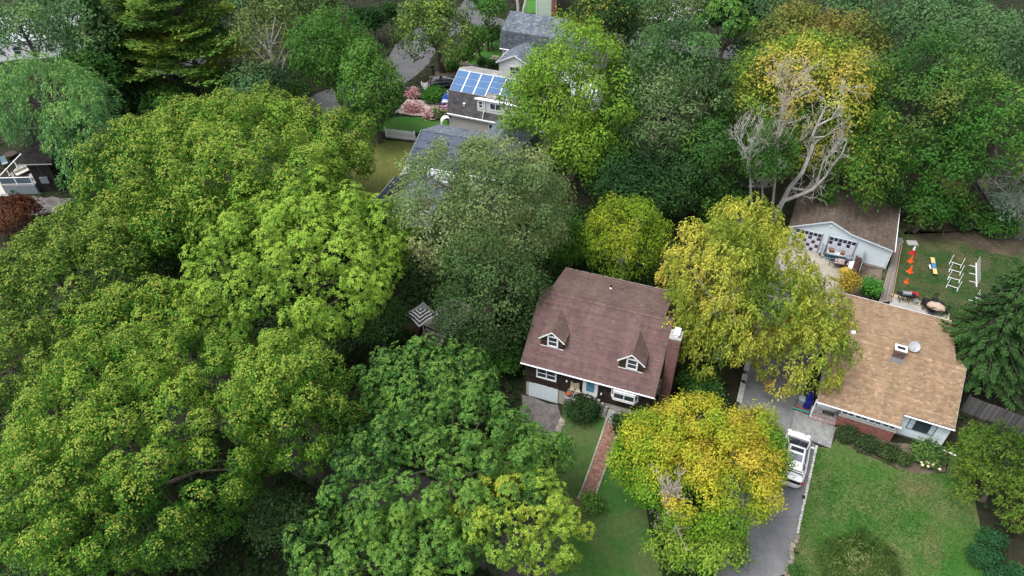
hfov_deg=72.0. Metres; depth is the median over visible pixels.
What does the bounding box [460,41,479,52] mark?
terrace shrub
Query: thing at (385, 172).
olive yard
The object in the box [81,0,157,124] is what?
drooping spruce
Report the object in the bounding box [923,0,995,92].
tree
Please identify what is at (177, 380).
oak tree
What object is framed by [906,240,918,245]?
paving slab
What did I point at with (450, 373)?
deep green tree
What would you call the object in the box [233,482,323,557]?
dark leaved tree
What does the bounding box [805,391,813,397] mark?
blue drum
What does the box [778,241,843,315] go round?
garage apron
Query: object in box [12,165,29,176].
outdoor sofa
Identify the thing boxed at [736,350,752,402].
granite border
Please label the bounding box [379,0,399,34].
column cypress
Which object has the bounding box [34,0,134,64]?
tree
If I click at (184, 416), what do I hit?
oak tree
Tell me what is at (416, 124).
green yard
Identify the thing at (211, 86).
leafy shrub
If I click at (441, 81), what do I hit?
parked car
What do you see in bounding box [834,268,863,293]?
golden bush
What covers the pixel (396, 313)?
dark leaved tree
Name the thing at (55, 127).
locust tree
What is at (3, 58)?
house
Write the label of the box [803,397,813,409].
blue drum
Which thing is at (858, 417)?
window
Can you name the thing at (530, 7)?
green lawn
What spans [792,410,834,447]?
entry pad
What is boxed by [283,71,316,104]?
leafy shrub
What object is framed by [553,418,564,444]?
stone wall
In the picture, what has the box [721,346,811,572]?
fallen leaves
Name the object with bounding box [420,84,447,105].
green hedge
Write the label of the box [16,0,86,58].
tree
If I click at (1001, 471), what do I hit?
leafy tree
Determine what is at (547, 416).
driveway
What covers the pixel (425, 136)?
ranch house
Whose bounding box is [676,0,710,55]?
tree
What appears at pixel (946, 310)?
metal chair
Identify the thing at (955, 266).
fallen leaves
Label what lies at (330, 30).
linden tree
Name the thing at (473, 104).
solar house
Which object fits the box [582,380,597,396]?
front door
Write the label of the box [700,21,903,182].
golden maple
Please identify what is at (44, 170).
deck house
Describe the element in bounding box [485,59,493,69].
cone cypress
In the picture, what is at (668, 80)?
grey green tree
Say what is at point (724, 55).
road
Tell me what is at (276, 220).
lime tree
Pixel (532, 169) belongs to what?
grey leaved tree
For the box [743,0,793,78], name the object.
tree
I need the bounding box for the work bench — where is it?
[825,250,848,259]
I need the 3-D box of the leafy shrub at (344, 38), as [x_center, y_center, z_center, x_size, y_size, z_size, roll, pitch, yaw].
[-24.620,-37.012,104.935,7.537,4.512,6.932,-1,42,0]
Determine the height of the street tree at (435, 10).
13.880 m
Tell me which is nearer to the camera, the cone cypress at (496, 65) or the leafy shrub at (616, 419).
the leafy shrub at (616, 419)
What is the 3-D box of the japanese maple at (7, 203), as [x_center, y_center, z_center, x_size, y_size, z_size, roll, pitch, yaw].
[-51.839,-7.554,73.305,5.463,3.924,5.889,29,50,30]
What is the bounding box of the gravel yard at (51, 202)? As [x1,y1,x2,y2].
[29,196,70,215]
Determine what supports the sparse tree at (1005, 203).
on the ground at (732, 380)
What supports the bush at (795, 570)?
on the front yard lawn at (861, 507)
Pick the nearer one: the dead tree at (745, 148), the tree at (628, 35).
the dead tree at (745, 148)
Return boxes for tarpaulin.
[846,261,855,268]
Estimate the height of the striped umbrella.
2.750 m
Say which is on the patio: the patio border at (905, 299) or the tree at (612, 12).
the patio border at (905, 299)
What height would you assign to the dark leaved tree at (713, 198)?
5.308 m
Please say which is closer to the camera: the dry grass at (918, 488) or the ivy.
the dry grass at (918, 488)
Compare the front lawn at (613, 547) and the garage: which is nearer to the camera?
the front lawn at (613, 547)
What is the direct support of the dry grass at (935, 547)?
on the front yard lawn at (861, 507)
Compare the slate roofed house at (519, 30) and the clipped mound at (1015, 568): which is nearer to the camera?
the clipped mound at (1015, 568)
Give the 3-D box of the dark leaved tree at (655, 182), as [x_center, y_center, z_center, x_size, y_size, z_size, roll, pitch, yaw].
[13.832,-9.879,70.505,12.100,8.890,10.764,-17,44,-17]
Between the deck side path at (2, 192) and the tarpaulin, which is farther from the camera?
the deck side path at (2, 192)
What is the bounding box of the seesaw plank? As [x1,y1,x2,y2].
[929,257,937,273]
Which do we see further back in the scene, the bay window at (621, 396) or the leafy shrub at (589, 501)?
the bay window at (621, 396)
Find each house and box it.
[0,12,80,61]
[0,88,91,193]
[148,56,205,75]
[372,113,536,227]
[447,66,571,150]
[496,11,613,73]
[520,268,682,424]
[536,0,556,16]
[554,71,605,111]
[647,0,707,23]
[808,293,966,445]
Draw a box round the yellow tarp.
[838,267,851,273]
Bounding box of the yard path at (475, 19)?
[452,11,504,28]
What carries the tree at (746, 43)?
on the ground at (732, 380)
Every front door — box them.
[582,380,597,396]
[822,405,835,411]
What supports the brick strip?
on the ground at (732, 380)
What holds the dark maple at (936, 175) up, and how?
on the ground at (732, 380)
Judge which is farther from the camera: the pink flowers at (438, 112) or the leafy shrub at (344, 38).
the leafy shrub at (344, 38)
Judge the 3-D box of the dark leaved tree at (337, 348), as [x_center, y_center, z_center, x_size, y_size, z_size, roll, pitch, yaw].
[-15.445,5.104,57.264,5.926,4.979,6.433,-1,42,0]
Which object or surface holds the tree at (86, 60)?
on the ground at (732, 380)
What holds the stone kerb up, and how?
on the ground at (732, 380)
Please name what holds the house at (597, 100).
on the ground at (732, 380)
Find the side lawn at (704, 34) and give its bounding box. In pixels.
[685,32,720,46]
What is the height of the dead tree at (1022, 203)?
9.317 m
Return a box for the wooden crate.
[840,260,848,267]
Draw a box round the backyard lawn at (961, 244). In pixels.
[881,227,1023,317]
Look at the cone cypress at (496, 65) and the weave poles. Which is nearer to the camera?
the weave poles
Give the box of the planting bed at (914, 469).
[835,427,945,473]
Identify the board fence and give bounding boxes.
[960,394,1023,435]
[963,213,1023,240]
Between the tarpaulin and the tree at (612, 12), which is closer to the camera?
the tarpaulin
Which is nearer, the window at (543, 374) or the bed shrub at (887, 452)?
the bed shrub at (887, 452)
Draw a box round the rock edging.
[784,533,799,575]
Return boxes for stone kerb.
[796,445,817,533]
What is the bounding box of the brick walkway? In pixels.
[577,417,617,499]
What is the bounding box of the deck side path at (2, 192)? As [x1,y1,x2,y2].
[0,184,8,195]
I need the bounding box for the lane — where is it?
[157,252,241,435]
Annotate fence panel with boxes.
[857,251,865,273]
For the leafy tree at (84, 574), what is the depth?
40.59 m
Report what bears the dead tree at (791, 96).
on the ground at (732, 380)
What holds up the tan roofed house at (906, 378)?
on the ground at (732, 380)
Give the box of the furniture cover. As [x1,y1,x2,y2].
[927,301,944,310]
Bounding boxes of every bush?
[785,559,807,575]
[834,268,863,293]
[857,274,885,298]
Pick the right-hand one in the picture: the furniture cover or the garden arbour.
the furniture cover
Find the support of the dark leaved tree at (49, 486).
on the ground at (732, 380)
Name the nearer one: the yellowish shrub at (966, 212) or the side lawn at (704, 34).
the yellowish shrub at (966, 212)
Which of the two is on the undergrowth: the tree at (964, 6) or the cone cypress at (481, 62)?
the cone cypress at (481, 62)
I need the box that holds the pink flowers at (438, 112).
[421,105,448,120]
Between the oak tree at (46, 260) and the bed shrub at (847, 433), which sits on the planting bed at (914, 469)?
the bed shrub at (847, 433)
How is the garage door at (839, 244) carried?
in the garage
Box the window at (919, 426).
[911,420,931,433]
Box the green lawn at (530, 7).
[524,0,535,12]
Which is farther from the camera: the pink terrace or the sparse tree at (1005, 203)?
the pink terrace
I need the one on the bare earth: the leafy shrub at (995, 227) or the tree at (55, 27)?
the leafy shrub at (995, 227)
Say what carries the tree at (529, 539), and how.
on the ground at (732, 380)
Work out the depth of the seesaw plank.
66.94 m
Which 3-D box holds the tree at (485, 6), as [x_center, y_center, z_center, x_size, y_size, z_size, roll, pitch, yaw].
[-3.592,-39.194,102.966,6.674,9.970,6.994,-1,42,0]
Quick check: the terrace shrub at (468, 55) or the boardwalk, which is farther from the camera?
the terrace shrub at (468, 55)
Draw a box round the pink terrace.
[396,99,439,115]
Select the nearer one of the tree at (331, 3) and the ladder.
the ladder
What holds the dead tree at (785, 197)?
on the ground at (732, 380)
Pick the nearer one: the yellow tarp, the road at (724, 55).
the yellow tarp
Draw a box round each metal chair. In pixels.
[926,307,935,315]
[932,293,939,300]
[939,304,951,316]
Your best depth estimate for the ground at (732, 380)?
68.60 m
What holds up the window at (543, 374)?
in the brown house at (606, 341)
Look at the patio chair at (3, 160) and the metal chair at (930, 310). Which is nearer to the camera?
the metal chair at (930, 310)
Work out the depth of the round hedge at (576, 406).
52.52 m
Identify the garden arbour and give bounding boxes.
[440,115,451,125]
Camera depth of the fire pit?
85.14 m
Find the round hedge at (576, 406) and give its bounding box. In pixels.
[561,393,602,427]
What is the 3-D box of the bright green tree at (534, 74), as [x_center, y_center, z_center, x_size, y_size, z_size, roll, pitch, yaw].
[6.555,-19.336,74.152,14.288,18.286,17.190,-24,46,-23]
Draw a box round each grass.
[883,473,952,503]
[897,292,964,309]
[915,500,948,575]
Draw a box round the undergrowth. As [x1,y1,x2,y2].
[0,0,1023,575]
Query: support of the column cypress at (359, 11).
on the ground at (732, 380)
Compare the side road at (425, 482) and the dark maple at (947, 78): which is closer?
the side road at (425, 482)
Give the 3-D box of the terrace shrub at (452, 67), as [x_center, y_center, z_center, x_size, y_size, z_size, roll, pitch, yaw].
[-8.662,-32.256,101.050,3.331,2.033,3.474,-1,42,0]
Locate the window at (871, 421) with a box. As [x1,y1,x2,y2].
[868,419,881,425]
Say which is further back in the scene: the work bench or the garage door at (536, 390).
the work bench
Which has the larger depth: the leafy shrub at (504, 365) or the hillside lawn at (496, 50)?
the hillside lawn at (496, 50)
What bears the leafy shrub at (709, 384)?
on the ground at (732, 380)
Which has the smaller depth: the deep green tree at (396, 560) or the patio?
the deep green tree at (396, 560)
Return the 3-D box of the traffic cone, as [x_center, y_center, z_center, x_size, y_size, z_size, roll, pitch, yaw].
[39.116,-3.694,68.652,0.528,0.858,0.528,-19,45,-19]
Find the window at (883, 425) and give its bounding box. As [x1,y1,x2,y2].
[881,424,895,429]
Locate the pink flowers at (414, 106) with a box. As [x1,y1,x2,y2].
[401,100,424,113]
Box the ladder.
[825,253,852,261]
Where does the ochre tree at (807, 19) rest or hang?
on the ground at (732, 380)
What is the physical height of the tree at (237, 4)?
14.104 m
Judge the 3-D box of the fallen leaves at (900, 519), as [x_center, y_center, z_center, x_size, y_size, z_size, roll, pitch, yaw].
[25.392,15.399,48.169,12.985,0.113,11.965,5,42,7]
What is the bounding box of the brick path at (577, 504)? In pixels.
[563,501,582,508]
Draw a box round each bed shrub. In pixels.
[833,421,861,444]
[853,433,882,454]
[875,440,905,466]
[894,448,915,469]
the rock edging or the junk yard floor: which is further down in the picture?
the rock edging
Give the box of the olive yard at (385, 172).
[331,138,414,206]
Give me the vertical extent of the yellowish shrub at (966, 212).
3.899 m
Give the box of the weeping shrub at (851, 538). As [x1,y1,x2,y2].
[811,526,904,575]
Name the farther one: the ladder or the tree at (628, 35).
the tree at (628, 35)
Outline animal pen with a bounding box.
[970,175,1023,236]
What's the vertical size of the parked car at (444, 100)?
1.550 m
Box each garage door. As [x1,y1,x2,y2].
[529,382,557,402]
[790,228,823,252]
[823,235,857,257]
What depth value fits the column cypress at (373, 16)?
105.51 m
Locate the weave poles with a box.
[969,258,980,286]
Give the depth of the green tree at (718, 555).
42.27 m
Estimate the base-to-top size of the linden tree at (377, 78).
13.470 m
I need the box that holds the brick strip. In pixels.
[793,403,809,414]
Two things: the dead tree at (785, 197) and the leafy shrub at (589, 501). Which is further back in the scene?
the dead tree at (785, 197)
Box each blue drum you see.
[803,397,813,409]
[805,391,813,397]
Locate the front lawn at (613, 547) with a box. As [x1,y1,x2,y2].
[540,400,662,575]
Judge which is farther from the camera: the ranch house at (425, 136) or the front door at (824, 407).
the ranch house at (425, 136)
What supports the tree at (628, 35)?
on the ground at (732, 380)
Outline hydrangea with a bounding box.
[906,436,950,472]
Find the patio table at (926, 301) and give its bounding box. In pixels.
[922,297,944,312]
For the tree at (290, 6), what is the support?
on the ground at (732, 380)
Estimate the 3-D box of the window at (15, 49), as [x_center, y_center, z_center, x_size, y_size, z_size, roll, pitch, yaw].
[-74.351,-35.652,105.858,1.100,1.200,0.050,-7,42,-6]
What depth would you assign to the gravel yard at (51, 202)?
78.08 m
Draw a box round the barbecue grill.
[896,290,916,302]
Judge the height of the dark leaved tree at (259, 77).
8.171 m
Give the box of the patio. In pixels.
[889,297,943,317]
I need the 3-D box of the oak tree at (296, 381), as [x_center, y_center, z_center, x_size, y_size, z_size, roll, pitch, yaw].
[-14.304,8.507,46.700,8.604,13.972,9.225,-24,46,-23]
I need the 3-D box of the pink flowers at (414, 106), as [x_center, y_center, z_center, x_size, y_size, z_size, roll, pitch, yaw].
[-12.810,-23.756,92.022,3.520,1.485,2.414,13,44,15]
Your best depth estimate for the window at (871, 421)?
52.21 m
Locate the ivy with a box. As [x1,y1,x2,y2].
[736,116,803,185]
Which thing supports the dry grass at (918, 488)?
on the front yard lawn at (861, 507)
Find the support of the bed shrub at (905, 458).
on the planting bed at (914, 469)
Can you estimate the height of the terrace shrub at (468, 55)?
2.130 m
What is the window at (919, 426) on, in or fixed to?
in the tan roofed house at (906, 378)
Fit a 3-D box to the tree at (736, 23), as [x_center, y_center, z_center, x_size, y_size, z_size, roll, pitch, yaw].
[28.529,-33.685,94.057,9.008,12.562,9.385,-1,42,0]
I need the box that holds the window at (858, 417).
[854,415,867,421]
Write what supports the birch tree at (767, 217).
on the ground at (732, 380)
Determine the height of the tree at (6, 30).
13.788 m
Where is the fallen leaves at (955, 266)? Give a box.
[896,231,1021,322]
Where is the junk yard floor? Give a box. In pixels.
[846,264,882,298]
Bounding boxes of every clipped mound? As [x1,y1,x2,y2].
[963,539,1007,569]
[973,524,1010,553]
[981,558,1023,575]
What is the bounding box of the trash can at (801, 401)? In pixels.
[797,395,805,406]
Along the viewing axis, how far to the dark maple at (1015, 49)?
74.91 m
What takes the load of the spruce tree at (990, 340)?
on the ground at (732, 380)
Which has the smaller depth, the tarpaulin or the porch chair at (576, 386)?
the porch chair at (576, 386)
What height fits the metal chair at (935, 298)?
1.020 m
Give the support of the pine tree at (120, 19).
on the ground at (732, 380)
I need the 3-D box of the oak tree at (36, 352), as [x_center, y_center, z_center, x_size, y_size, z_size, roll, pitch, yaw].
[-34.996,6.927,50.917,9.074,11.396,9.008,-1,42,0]
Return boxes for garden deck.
[420,298,476,345]
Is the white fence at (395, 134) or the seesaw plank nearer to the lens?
the seesaw plank
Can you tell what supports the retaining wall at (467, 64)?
on the ground at (732, 380)
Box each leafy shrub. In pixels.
[133,77,195,114]
[199,67,243,105]
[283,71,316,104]
[321,26,370,53]
[476,330,523,376]
[538,216,602,270]
[572,485,607,519]
[608,407,632,433]
[674,360,728,407]
[973,205,1023,239]
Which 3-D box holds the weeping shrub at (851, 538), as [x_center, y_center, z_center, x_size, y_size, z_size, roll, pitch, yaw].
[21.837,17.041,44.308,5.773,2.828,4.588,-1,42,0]
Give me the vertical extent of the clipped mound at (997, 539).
1.397 m
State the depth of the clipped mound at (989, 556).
44.86 m
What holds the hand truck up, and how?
on the garage apron
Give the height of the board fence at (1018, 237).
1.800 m
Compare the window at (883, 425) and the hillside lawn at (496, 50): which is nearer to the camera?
the window at (883, 425)
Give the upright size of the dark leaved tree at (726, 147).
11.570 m
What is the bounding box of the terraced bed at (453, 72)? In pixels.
[435,42,474,75]
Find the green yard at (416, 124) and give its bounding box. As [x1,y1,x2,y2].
[380,116,449,133]
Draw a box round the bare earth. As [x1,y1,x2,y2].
[899,219,1023,257]
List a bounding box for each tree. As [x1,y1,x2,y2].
[0,0,66,87]
[0,50,137,196]
[0,199,154,337]
[0,310,82,430]
[0,319,274,575]
[0,475,71,575]
[14,466,110,552]
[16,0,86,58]
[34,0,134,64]
[46,272,243,392]
[52,80,378,277]
[53,39,128,117]
[58,0,122,61]
[58,549,107,575]
[85,0,218,83]
[106,496,228,575]
[123,0,257,98]
[169,0,259,71]
[170,164,422,358]
[214,326,367,480]
[219,54,301,115]
[225,0,304,103]
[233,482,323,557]
[242,0,313,77]
[279,3,376,120]
[282,499,488,575]
[294,315,354,371]
[302,0,345,55]
[315,379,577,564]
[331,37,411,143]
[341,297,419,351]
[349,332,500,441]
[385,130,578,297]
[386,0,477,72]
[421,210,557,362]
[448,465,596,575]
[460,20,491,56]
[465,0,508,51]
[477,18,501,49]
[492,4,649,186]
[516,0,526,11]
[568,0,641,65]
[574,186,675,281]
[578,136,649,200]
[590,140,710,227]
[601,10,747,170]
[602,388,798,545]
[610,16,647,58]
[631,0,705,68]
[633,0,666,54]
[638,505,757,575]
[649,463,689,554]
[654,214,863,401]
[666,107,752,215]
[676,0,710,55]
[687,178,749,229]
[694,0,762,77]
[706,191,786,293]
[723,32,762,65]
[723,109,769,227]
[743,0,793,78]
[746,0,901,102]
[746,147,784,208]
[754,52,827,206]
[774,80,870,223]
[802,110,920,212]
[814,0,884,85]
[889,180,962,234]
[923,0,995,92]
[934,264,1023,411]
[943,417,1023,534]
[982,154,1023,221]
[984,172,1023,225]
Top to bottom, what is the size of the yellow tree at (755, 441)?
9.409 m
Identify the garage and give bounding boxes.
[787,181,900,268]
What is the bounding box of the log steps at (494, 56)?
[486,55,498,66]
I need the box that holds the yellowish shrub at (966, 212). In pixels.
[937,187,993,235]
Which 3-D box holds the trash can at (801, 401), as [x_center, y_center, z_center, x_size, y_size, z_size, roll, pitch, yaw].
[22.597,8.847,54.987,0.640,0.860,0.640,-1,42,0]
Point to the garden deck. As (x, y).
(428, 328)
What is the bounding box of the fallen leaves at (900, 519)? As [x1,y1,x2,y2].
[795,438,977,574]
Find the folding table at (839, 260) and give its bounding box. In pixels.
[833,257,844,267]
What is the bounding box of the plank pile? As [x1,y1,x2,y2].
[852,255,861,272]
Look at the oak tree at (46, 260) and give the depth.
54.22 m
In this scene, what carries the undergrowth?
on the ground at (732, 380)
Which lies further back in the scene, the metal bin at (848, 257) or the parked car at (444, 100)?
the parked car at (444, 100)
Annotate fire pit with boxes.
[3,151,16,158]
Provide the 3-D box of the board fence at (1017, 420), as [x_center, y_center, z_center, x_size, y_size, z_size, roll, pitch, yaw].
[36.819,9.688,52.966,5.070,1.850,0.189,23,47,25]
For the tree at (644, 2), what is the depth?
96.60 m
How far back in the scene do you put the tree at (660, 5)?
94.23 m
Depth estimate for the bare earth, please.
70.58 m
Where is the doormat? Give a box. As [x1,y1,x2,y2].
[822,410,833,416]
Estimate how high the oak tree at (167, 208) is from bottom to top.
14.940 m
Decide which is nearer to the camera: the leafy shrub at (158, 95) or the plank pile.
the plank pile
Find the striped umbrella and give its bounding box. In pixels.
[406,302,437,331]
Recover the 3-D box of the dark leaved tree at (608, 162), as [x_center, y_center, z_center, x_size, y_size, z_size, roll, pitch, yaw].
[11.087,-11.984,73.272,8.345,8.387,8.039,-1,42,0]
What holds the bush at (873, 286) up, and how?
on the junk yard floor
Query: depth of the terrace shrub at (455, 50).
103.62 m
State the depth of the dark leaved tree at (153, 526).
43.76 m
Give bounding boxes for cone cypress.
[475,55,486,67]
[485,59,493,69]
[489,58,498,69]
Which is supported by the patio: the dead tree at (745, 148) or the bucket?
the bucket
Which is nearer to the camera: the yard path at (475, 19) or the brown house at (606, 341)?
the brown house at (606, 341)
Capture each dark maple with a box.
[850,22,1013,190]
[864,0,959,106]
[890,120,996,220]
[920,71,1023,223]
[934,0,1023,121]
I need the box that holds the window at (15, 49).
[11,46,21,54]
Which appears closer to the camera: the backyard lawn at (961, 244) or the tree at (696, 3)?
the backyard lawn at (961, 244)
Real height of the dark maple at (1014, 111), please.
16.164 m
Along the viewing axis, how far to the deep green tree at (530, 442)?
42.15 m
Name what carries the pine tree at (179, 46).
on the ground at (732, 380)
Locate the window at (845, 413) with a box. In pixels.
[841,411,854,417]
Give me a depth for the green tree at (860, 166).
66.09 m
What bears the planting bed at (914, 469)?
on the ground at (732, 380)
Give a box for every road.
[199,0,500,251]
[210,370,556,575]
[615,31,899,65]
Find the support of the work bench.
on the garage apron
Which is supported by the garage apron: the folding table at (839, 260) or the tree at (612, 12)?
the folding table at (839, 260)
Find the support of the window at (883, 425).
in the tan roofed house at (906, 378)
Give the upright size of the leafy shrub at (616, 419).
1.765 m
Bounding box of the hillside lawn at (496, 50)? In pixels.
[468,42,501,67]
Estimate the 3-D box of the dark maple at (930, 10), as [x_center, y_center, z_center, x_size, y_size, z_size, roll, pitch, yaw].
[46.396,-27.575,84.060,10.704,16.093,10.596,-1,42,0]
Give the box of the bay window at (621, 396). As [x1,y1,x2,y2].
[611,386,638,404]
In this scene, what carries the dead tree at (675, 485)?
on the ground at (732, 380)
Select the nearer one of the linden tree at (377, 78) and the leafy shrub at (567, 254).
the leafy shrub at (567, 254)
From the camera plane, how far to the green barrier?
54.50 m
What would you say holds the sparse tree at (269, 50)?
on the ground at (732, 380)
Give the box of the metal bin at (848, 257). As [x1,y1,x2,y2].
[844,255,851,260]
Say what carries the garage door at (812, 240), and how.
in the garage
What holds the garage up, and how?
on the ground at (732, 380)
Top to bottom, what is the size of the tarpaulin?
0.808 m
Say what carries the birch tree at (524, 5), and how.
on the ground at (732, 380)
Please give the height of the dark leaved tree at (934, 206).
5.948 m
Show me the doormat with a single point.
(830, 414)
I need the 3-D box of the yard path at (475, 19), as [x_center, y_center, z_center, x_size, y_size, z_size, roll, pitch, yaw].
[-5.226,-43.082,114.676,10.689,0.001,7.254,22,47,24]
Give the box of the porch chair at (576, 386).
[573,383,579,396]
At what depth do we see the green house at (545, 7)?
115.25 m
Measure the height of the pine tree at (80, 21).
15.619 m
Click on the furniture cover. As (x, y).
(938, 306)
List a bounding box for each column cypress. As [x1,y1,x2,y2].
[344,5,366,32]
[359,4,388,45]
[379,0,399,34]
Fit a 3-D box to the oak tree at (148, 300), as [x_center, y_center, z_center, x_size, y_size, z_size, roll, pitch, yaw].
[-27.198,4.175,54.003,14.838,11.101,9.274,-1,42,0]
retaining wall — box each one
[429,75,455,77]
[465,63,485,67]
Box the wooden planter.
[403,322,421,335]
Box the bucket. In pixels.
[912,298,918,303]
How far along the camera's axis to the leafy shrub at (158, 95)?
91.73 m
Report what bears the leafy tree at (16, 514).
on the ground at (732, 380)
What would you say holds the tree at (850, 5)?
on the ground at (732, 380)
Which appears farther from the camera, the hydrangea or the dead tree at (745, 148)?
the dead tree at (745, 148)
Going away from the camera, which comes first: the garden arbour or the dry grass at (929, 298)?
the dry grass at (929, 298)
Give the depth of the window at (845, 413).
52.83 m
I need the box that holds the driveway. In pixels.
[715,256,835,575]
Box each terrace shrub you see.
[443,57,461,71]
[447,44,465,61]
[457,46,476,61]
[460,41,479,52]
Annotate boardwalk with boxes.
[879,241,902,302]
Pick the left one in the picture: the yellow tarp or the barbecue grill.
the yellow tarp
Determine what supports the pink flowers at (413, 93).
on the ground at (732, 380)
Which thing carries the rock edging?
on the front yard lawn at (861, 507)
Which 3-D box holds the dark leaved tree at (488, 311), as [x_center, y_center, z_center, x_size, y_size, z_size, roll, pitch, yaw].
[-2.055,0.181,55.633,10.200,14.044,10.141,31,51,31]
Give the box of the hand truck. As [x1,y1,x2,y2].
[819,244,827,257]
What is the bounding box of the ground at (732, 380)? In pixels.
[0,0,1023,575]
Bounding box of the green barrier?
[792,407,809,414]
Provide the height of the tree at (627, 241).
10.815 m
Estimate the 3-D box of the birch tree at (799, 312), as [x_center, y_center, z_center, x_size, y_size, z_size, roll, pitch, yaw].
[18.937,1.074,54.506,16.179,13.591,13.121,9,43,12]
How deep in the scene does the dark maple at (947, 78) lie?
67.12 m
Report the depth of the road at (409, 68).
103.36 m
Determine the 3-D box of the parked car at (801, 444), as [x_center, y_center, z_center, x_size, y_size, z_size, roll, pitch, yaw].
[20.308,12.117,50.653,2.280,1.814,5.240,17,45,19]
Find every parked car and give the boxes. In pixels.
[427,76,454,88]
[439,91,448,108]
[781,429,813,487]
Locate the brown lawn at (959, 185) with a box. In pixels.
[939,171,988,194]
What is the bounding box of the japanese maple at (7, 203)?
[0,192,44,237]
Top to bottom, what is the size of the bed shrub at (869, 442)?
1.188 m
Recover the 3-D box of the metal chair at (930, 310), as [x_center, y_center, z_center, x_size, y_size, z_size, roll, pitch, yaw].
[37.014,1.933,62.250,0.500,1.020,0.515,4,42,6]
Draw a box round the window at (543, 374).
[536,367,556,381]
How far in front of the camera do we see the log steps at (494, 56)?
104.01 m
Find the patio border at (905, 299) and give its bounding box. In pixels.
[892,293,949,318]
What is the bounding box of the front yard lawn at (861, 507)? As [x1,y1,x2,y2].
[791,426,987,575]
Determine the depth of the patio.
63.34 m
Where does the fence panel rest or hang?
on the junk yard floor
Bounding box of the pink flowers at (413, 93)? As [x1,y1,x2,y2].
[404,86,420,99]
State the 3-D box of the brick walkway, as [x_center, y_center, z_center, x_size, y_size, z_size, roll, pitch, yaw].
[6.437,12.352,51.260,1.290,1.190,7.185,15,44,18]
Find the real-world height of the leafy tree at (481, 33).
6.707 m
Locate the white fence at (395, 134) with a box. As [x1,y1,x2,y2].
[384,127,415,140]
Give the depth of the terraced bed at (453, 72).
101.14 m
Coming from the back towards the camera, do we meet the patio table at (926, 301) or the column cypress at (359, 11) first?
the column cypress at (359, 11)
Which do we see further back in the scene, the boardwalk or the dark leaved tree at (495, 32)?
the dark leaved tree at (495, 32)
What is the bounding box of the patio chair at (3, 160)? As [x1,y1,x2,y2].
[0,156,8,166]
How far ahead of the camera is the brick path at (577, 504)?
49.12 m

